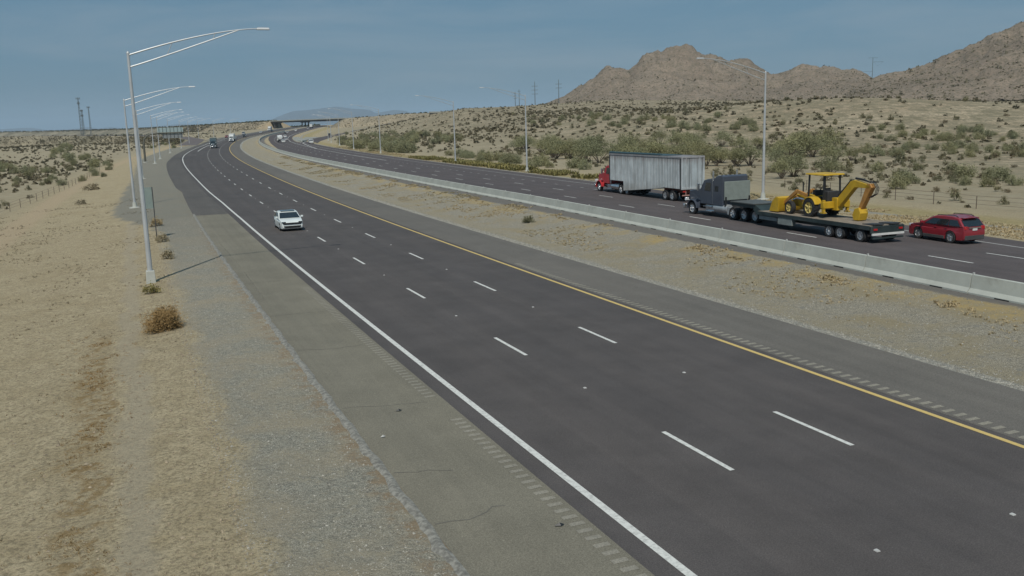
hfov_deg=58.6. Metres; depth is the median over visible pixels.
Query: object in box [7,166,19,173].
green shrub
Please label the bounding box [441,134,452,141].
green shrub
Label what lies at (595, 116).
green shrub
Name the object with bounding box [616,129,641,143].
palo verde tree
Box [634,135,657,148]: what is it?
palo verde tree
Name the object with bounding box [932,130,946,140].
green shrub
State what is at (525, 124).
light pole
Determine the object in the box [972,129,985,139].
green shrub
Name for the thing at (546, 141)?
palo verde tree
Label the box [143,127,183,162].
cantilever sign
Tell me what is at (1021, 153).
green shrub
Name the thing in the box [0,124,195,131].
mountain
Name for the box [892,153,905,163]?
creosote bush
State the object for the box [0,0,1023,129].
sky
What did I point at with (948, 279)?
concrete barrier
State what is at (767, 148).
green shrub
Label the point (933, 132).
green shrub
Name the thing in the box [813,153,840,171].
palo verde tree
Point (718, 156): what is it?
palo verde tree
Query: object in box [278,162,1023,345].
dry grass
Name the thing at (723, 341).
edge line
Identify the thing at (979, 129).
green shrub
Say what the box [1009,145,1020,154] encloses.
creosote bush
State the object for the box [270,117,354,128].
highway overpass
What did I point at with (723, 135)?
palo verde tree
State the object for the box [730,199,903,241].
lowboy trailer
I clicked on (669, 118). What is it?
green shrub
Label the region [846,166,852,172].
creosote bush
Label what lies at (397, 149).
green shrub
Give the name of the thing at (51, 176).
green shrub
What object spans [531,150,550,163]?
green shrub
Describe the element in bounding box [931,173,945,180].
creosote bush
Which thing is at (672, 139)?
palo verde tree
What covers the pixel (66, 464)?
dry weeds
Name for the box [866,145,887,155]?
green shrub
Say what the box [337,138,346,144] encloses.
green shrub
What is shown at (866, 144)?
green shrub
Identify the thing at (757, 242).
concrete barrier
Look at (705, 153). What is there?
palo verde tree
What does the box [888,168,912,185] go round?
green shrub
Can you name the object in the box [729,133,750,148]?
palo verde tree
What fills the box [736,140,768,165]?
palo verde tree
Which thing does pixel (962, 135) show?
green shrub
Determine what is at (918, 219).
dry grass
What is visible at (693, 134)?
palo verde tree
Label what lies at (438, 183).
concrete barrier
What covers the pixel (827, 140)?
palo verde tree
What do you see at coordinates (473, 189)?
concrete barrier
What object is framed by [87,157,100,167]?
green shrub
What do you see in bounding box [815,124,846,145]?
palo verde tree
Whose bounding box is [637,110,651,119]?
green shrub
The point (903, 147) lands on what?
green shrub
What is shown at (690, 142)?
palo verde tree
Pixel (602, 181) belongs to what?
semi tractor
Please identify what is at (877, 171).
creosote bush
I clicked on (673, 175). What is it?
ribbed trailer
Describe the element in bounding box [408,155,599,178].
weeds
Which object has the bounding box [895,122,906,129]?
green shrub
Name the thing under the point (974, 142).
green shrub
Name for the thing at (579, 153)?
palo verde tree
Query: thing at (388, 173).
concrete barrier
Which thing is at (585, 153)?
palo verde tree
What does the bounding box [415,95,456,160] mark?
light pole
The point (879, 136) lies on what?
green shrub
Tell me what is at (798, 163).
palo verde tree
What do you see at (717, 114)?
green shrub
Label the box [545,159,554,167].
green shrub
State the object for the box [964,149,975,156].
green shrub
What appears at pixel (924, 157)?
creosote bush
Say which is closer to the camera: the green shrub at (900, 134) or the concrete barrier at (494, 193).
the concrete barrier at (494, 193)
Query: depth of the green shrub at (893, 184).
98.34 m
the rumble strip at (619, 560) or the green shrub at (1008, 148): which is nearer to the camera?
the rumble strip at (619, 560)
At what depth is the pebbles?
29.48 m
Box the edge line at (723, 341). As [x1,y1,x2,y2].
[229,127,1023,447]
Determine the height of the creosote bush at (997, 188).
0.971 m
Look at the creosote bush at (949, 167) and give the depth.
121.00 m
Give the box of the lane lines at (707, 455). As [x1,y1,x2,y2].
[208,143,853,469]
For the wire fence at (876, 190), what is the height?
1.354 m
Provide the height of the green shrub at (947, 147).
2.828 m
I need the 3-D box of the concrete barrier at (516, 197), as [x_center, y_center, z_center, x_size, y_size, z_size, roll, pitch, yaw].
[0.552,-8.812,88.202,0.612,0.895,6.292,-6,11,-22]
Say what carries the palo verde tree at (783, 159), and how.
on the ground at (132, 534)
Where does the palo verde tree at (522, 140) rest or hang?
on the ground at (132, 534)
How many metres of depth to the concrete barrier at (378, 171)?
139.85 m
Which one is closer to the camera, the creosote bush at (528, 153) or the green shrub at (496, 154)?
the green shrub at (496, 154)
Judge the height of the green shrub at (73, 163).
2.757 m
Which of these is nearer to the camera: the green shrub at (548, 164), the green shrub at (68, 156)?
the green shrub at (548, 164)
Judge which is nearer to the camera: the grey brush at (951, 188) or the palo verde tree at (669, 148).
the grey brush at (951, 188)
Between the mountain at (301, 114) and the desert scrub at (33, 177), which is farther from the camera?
the mountain at (301, 114)
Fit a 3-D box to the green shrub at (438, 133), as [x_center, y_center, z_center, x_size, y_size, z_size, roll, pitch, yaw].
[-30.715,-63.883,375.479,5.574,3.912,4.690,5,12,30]
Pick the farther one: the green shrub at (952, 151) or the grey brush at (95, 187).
the green shrub at (952, 151)
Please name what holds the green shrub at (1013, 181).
on the ground at (132, 534)
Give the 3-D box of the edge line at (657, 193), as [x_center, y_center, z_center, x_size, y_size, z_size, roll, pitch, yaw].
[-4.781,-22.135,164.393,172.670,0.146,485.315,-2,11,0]
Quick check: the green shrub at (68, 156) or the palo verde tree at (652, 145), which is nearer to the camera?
the palo verde tree at (652, 145)
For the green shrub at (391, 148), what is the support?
on the ground at (132, 534)
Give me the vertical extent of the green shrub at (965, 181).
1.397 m
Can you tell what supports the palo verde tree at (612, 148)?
on the ground at (132, 534)
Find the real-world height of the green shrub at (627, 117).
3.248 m
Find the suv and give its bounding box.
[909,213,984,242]
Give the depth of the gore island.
514.99 m
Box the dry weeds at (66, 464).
[1,336,174,575]
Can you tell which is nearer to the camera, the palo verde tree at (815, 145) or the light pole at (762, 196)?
the light pole at (762, 196)
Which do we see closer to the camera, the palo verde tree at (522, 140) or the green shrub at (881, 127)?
the green shrub at (881, 127)
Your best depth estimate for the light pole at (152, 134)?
229.02 m
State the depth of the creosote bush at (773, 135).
216.84 m
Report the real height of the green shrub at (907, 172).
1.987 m
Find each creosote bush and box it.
[527,149,534,156]
[719,166,735,174]
[768,132,779,138]
[788,181,798,190]
[793,176,804,184]
[838,157,853,170]
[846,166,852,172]
[853,155,866,162]
[872,170,882,176]
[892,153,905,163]
[918,152,926,159]
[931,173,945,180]
[932,142,939,149]
[940,160,957,172]
[946,172,956,178]
[949,187,961,200]
[992,184,1002,191]
[997,196,1009,204]
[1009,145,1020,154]
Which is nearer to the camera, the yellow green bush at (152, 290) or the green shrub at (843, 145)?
the yellow green bush at (152, 290)
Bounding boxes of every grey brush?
[75,199,85,204]
[80,183,99,190]
[819,176,836,180]
[945,187,960,194]
[979,176,1000,184]
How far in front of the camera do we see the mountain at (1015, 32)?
688.83 m
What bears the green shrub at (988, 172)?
on the ground at (132, 534)
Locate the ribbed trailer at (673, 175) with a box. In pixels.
[609,151,704,200]
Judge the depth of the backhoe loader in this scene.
59.12 m
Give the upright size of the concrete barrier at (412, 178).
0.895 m
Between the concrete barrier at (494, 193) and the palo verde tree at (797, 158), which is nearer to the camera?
the concrete barrier at (494, 193)
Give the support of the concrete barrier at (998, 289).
on the ground at (132, 534)
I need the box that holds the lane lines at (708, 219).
[274,139,1023,262]
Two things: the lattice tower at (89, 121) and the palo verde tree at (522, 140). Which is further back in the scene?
the lattice tower at (89, 121)
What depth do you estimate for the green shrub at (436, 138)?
318.45 m
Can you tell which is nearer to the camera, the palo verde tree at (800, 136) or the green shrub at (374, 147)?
the palo verde tree at (800, 136)
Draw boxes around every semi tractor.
[209,139,216,147]
[228,135,233,141]
[594,165,650,194]
[683,170,764,222]
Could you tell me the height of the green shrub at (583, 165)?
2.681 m
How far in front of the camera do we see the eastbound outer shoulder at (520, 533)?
23.61 m
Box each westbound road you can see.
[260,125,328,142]
[271,142,1023,282]
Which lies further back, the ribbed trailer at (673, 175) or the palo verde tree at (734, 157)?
the palo verde tree at (734, 157)
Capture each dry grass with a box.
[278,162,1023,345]
[329,146,1023,239]
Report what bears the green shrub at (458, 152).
on the ground at (132, 534)
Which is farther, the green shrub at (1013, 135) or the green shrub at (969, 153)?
the green shrub at (1013, 135)
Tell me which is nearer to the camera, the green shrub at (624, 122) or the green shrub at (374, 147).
the green shrub at (374, 147)
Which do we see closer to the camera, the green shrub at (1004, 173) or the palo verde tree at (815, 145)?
the green shrub at (1004, 173)
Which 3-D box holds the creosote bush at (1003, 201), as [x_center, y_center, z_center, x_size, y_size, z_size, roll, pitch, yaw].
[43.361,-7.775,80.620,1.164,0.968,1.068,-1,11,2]
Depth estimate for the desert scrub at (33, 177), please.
311.11 m
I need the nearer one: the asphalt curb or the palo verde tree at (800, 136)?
the asphalt curb
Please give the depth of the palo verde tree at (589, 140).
203.31 m
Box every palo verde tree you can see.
[507,140,517,150]
[514,134,536,150]
[516,132,537,147]
[530,137,544,151]
[535,135,553,154]
[538,132,557,140]
[542,139,564,158]
[545,133,561,143]
[560,140,578,158]
[565,136,590,156]
[568,141,596,159]
[578,133,600,147]
[578,141,595,160]
[581,138,597,149]
[581,140,611,162]
[586,132,613,149]
[604,141,626,154]
[609,139,630,150]
[614,137,638,147]
[615,142,640,152]
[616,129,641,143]
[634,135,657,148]
[641,137,670,153]
[649,129,666,142]
[659,142,686,153]
[664,128,686,145]
[670,145,701,154]
[671,137,697,150]
[682,133,705,143]
[685,139,710,153]
[689,131,708,142]
[694,141,719,165]
[706,149,727,165]
[709,145,727,162]
[711,128,735,146]
[722,147,750,166]
[723,149,743,164]
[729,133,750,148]
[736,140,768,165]
[750,136,768,148]
[765,145,788,164]
[767,156,797,178]
[770,132,808,157]
[771,153,795,171]
[777,152,811,176]
[787,152,807,163]
[788,128,819,156]
[789,126,817,151]
[797,135,828,156]
[812,132,840,151]
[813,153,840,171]
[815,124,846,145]
[816,144,847,160]
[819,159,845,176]
[843,146,860,159]
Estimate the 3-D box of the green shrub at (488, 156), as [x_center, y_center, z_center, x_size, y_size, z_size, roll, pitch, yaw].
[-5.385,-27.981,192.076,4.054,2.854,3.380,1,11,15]
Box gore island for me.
[293,137,317,141]
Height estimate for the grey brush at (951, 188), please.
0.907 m
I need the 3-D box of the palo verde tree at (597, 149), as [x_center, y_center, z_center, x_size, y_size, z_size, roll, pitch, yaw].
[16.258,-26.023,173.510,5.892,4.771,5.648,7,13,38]
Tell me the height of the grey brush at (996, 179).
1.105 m
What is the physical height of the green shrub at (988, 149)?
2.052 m
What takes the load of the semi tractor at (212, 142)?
on the eastbound road at (904, 490)
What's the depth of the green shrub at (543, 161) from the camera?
167.16 m
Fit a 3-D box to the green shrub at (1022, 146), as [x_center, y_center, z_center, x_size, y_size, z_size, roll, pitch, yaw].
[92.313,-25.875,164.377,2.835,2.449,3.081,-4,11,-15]
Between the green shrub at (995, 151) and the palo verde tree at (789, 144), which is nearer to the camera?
the green shrub at (995, 151)
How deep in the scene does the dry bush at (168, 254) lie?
60.12 m
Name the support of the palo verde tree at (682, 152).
on the ground at (132, 534)
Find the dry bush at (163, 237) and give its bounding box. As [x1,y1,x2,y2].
[154,232,168,242]
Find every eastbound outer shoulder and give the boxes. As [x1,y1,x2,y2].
[166,126,298,215]
[196,214,654,575]
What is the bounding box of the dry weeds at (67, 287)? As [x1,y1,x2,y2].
[0,200,227,575]
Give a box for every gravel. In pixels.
[157,217,452,575]
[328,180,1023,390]
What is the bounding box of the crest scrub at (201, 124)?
[0,107,503,131]
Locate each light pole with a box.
[123,86,194,208]
[126,27,269,283]
[136,102,180,178]
[150,109,181,163]
[156,112,177,158]
[328,108,354,148]
[357,105,381,152]
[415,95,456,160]
[479,87,528,170]
[696,57,767,199]
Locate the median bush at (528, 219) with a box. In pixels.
[521,215,534,222]
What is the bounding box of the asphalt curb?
[193,214,469,575]
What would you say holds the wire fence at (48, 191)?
on the ground at (132, 534)
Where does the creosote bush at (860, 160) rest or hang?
on the ground at (132, 534)
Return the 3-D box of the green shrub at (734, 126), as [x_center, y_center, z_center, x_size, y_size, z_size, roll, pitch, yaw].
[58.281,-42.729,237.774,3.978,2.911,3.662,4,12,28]
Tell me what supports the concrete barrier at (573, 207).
on the ground at (132, 534)
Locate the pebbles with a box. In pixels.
[0,221,258,575]
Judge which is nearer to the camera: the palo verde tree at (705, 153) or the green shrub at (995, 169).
the green shrub at (995, 169)
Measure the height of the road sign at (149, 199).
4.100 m
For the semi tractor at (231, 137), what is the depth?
486.36 m
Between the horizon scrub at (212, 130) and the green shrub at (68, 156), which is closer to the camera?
the green shrub at (68, 156)
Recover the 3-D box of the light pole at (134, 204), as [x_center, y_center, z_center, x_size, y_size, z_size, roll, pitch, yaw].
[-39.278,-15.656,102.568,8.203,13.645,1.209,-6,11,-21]
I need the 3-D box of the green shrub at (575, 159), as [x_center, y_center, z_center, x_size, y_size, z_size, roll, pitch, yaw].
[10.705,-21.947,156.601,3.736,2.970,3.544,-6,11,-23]
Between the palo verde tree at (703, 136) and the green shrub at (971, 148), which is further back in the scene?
the palo verde tree at (703, 136)
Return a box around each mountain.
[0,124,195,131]
[272,107,410,124]
[548,44,870,103]
[846,21,1023,100]
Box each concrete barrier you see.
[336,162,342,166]
[342,163,349,168]
[349,164,357,169]
[357,166,364,171]
[364,167,374,173]
[373,169,383,175]
[383,170,394,177]
[393,172,405,179]
[404,174,416,181]
[416,176,431,184]
[430,179,445,187]
[445,181,464,190]
[462,184,482,194]
[481,187,505,198]
[503,191,530,203]
[528,195,557,208]
[555,200,589,214]
[586,205,626,222]
[623,212,670,231]
[666,220,722,241]
[718,229,787,254]
[782,241,868,271]
[863,255,974,292]
[968,274,1023,304]
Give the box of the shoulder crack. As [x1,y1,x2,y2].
[435,505,505,524]
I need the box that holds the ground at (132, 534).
[0,98,1023,575]
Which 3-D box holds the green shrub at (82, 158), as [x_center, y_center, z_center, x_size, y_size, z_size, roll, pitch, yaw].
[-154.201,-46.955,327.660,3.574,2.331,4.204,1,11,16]
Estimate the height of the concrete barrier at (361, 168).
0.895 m
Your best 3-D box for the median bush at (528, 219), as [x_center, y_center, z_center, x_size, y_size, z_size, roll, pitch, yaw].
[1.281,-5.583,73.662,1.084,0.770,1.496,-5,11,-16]
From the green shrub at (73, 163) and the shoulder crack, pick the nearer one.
the shoulder crack
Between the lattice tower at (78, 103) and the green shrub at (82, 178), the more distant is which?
the lattice tower at (78, 103)
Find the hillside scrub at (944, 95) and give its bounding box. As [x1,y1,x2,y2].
[547,21,1023,103]
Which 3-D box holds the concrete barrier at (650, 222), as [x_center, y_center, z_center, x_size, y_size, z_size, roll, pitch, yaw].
[9.637,-4.786,65.098,0.612,0.895,6.308,-6,11,-20]
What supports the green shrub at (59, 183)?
on the ground at (132, 534)
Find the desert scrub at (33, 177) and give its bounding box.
[0,95,1023,208]
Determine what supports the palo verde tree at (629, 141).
on the ground at (132, 534)
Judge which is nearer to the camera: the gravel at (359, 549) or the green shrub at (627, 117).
the gravel at (359, 549)
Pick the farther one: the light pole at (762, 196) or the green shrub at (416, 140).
the green shrub at (416, 140)
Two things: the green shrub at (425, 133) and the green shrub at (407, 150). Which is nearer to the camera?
the green shrub at (407, 150)
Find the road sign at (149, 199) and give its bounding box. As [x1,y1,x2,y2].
[144,187,156,236]
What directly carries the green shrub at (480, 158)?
on the ground at (132, 534)
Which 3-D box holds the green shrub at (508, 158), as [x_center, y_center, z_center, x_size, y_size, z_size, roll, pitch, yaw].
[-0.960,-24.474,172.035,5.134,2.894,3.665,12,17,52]
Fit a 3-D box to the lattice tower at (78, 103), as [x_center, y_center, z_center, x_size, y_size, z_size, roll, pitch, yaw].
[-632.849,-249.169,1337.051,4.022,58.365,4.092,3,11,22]
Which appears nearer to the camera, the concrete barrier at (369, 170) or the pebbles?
the pebbles
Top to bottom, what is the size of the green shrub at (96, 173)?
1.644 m
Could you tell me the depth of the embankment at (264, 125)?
1341.04 m
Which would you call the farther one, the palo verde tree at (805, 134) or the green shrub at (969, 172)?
the palo verde tree at (805, 134)
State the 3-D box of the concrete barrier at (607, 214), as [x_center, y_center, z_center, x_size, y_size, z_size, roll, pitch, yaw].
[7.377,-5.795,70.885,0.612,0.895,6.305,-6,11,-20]
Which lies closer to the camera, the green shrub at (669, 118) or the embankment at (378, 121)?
the green shrub at (669, 118)
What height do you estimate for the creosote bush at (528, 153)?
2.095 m
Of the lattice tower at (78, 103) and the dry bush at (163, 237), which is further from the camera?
the lattice tower at (78, 103)
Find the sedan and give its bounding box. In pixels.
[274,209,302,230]
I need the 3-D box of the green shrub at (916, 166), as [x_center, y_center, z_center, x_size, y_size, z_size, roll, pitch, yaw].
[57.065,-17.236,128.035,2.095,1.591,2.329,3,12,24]
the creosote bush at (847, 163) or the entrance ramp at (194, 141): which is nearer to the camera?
the creosote bush at (847, 163)
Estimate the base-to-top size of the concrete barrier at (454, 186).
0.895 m
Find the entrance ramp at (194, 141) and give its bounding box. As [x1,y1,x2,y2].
[0,135,203,145]
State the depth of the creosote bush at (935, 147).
174.18 m
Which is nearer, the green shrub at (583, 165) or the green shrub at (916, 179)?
the green shrub at (916, 179)
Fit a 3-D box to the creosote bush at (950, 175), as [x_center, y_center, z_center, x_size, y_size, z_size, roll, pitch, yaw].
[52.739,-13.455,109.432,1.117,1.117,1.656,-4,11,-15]
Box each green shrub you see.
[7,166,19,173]
[17,164,36,173]
[49,147,59,153]
[49,174,57,179]
[54,177,70,185]
[65,152,75,161]
[66,159,78,165]
[77,172,87,181]
[78,155,87,159]
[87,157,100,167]
[91,169,100,175]
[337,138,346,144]
[346,139,361,148]
[354,141,365,148]
[366,142,379,150]
[381,139,395,150]
[382,140,398,152]
[394,143,407,152]
[397,140,415,152]
[410,136,419,142]
[421,128,430,136]
[428,132,441,143]
[432,130,440,135]
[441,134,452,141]
[444,149,453,155]
[451,133,464,140]
[454,148,463,157]
[462,151,474,158]
[475,156,484,160]
[478,151,494,161]
[492,150,503,160]
[499,152,516,163]
[512,154,522,163]
[528,154,544,166]
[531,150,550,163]
[535,156,547,165]
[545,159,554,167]
[563,156,580,168]
[564,155,582,168]
[577,156,593,169]
[586,118,596,125]
[590,113,600,118]
[601,114,611,119]
[619,118,628,124]
[621,113,630,120]
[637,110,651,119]
[666,115,677,122]
[677,119,690,128]
[693,123,702,129]
[699,121,713,130]
[713,109,722,116]
[728,121,741,129]
[737,114,751,124]
[748,121,760,130]
[765,145,772,152]
[839,143,848,148]
[859,140,874,152]
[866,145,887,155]
[867,126,875,131]
[868,160,886,171]
[874,132,883,138]
[877,121,887,129]
[885,134,897,140]
[887,147,905,156]
[887,173,909,189]
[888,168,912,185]
[892,167,913,178]
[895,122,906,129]
[896,130,907,136]
[900,143,911,150]
[907,171,923,183]
[910,142,921,147]
[911,159,926,170]
[920,127,930,134]
[923,144,931,149]
[930,129,937,134]
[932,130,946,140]
[939,137,958,150]
[946,148,957,154]
[951,162,979,176]
[953,137,967,147]
[955,131,966,138]
[956,126,965,133]
[956,175,975,185]
[964,144,979,151]
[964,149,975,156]
[967,140,978,147]
[972,125,984,133]
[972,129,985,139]
[978,174,998,186]
[981,165,1003,173]
[981,167,996,178]
[983,127,993,136]
[983,141,996,152]
[990,164,1012,180]
[991,149,1000,155]
[1001,143,1013,150]
[1003,171,1023,185]
[1008,133,1018,138]
[1015,141,1023,149]
[1015,149,1023,156]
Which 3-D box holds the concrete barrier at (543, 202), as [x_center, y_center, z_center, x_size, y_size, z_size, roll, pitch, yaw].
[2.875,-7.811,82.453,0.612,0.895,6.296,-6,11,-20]
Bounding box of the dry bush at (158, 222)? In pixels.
[149,216,163,226]
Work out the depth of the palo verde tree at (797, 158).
139.55 m
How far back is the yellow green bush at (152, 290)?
48.09 m
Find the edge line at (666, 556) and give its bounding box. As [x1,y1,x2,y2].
[182,128,696,575]
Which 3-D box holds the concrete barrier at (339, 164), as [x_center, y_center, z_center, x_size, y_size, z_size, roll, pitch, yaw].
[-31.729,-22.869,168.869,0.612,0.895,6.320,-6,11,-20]
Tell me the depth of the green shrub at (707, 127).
240.30 m
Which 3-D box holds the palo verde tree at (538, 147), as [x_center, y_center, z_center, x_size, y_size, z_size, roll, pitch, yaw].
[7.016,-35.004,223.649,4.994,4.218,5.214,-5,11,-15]
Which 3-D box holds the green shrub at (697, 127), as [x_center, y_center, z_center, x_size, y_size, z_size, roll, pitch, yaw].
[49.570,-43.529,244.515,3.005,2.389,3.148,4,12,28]
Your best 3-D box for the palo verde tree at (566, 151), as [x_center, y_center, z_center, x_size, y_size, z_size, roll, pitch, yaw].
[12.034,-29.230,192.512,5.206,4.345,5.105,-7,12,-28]
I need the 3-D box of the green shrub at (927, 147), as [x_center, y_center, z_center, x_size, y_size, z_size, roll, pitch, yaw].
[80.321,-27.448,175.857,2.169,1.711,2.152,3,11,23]
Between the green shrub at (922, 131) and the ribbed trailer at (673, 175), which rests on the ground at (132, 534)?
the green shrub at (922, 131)
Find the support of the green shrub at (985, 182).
on the ground at (132, 534)
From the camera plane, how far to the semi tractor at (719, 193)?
69.89 m
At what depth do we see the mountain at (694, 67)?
1042.87 m
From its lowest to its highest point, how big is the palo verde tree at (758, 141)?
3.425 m
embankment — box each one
[0,127,183,135]
[186,121,290,130]
[329,113,428,127]
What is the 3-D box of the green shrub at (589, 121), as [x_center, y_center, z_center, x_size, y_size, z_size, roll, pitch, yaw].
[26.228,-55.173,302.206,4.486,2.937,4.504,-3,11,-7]
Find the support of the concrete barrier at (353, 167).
on the ground at (132, 534)
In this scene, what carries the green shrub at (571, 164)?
on the ground at (132, 534)
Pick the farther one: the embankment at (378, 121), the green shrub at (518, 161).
the embankment at (378, 121)
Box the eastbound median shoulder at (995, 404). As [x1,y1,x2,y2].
[231,126,1023,440]
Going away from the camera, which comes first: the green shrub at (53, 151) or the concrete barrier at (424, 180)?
the concrete barrier at (424, 180)
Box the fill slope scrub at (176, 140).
[0,114,421,145]
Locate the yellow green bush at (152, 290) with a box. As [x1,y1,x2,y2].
[140,280,163,293]
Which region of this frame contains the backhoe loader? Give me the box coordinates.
[769,172,878,220]
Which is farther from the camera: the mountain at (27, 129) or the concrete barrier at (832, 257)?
the mountain at (27, 129)
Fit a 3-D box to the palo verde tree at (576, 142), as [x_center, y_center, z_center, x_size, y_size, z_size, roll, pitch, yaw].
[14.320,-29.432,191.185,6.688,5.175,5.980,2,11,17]
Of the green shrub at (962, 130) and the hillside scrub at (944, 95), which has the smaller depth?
the green shrub at (962, 130)
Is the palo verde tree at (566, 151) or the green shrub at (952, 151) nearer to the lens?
the green shrub at (952, 151)
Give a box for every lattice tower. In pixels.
[76,97,82,134]
[80,110,84,134]
[88,107,91,134]
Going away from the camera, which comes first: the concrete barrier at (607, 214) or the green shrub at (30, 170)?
the concrete barrier at (607, 214)
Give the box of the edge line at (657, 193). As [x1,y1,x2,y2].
[327,148,1022,247]
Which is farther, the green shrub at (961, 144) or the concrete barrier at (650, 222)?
the green shrub at (961, 144)
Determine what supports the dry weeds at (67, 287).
on the ground at (132, 534)
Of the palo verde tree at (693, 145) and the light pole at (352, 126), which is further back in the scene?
the light pole at (352, 126)
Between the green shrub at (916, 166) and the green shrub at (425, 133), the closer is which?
the green shrub at (916, 166)
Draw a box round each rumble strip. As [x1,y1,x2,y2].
[305,287,647,575]
[517,263,1023,438]
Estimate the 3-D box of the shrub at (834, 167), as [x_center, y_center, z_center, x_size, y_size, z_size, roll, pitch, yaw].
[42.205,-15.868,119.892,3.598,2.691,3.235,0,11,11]
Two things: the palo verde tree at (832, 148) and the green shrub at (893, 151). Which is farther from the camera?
the green shrub at (893, 151)
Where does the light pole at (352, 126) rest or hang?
on the ground at (132, 534)
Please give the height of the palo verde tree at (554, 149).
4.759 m
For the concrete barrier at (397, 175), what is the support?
on the ground at (132, 534)
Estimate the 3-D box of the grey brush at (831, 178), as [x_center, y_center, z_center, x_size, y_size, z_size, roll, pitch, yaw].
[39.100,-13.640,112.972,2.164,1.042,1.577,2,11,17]
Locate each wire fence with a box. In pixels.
[1,167,99,211]
[585,157,1023,208]
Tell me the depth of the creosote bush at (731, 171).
122.15 m
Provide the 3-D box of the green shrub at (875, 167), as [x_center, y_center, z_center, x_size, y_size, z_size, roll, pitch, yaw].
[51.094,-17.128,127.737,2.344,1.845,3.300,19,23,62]
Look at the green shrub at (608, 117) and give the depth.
314.61 m
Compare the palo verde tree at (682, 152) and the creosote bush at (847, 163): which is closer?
the creosote bush at (847, 163)
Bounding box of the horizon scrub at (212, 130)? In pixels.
[52,124,319,135]
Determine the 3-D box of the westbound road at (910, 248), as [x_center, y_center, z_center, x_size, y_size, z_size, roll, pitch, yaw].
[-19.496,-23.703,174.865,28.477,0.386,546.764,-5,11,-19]
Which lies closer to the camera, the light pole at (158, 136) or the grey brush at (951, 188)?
the grey brush at (951, 188)
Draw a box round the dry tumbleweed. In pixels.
[139,301,187,333]
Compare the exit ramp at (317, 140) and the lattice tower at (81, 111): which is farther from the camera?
the lattice tower at (81, 111)
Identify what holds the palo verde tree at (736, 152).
on the ground at (132, 534)
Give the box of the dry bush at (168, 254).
[159,248,174,258]
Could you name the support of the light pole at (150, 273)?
on the ground at (132, 534)
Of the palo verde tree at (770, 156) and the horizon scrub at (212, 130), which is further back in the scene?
the horizon scrub at (212, 130)
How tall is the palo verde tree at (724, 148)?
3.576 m
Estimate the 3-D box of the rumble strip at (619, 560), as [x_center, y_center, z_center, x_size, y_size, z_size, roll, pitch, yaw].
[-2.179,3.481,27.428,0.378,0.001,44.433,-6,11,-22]
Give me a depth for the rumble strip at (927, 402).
30.52 m
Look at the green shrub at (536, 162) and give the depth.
164.99 m
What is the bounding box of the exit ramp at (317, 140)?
[299,123,389,142]
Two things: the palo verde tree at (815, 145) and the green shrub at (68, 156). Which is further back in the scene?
the green shrub at (68, 156)
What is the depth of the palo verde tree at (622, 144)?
181.03 m
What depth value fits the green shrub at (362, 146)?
305.26 m
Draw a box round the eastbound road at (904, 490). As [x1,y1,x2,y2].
[180,126,1023,575]
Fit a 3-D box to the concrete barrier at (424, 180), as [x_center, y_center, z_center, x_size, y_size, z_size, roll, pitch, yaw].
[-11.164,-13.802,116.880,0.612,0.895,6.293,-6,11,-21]
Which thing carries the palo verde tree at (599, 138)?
on the ground at (132, 534)
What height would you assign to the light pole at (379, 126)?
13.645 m
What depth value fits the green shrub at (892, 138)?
198.97 m
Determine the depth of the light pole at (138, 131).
160.79 m
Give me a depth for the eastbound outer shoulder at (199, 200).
125.61 m
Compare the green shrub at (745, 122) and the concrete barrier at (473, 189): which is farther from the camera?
the green shrub at (745, 122)
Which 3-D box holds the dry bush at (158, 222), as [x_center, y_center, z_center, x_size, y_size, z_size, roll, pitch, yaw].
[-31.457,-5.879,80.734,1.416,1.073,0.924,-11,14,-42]
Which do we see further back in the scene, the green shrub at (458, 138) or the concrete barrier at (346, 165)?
the green shrub at (458, 138)
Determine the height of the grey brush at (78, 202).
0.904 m
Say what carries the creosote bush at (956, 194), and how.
on the ground at (132, 534)
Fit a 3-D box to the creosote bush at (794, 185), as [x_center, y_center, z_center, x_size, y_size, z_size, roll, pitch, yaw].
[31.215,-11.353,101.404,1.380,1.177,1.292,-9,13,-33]
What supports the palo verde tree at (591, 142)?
on the ground at (132, 534)

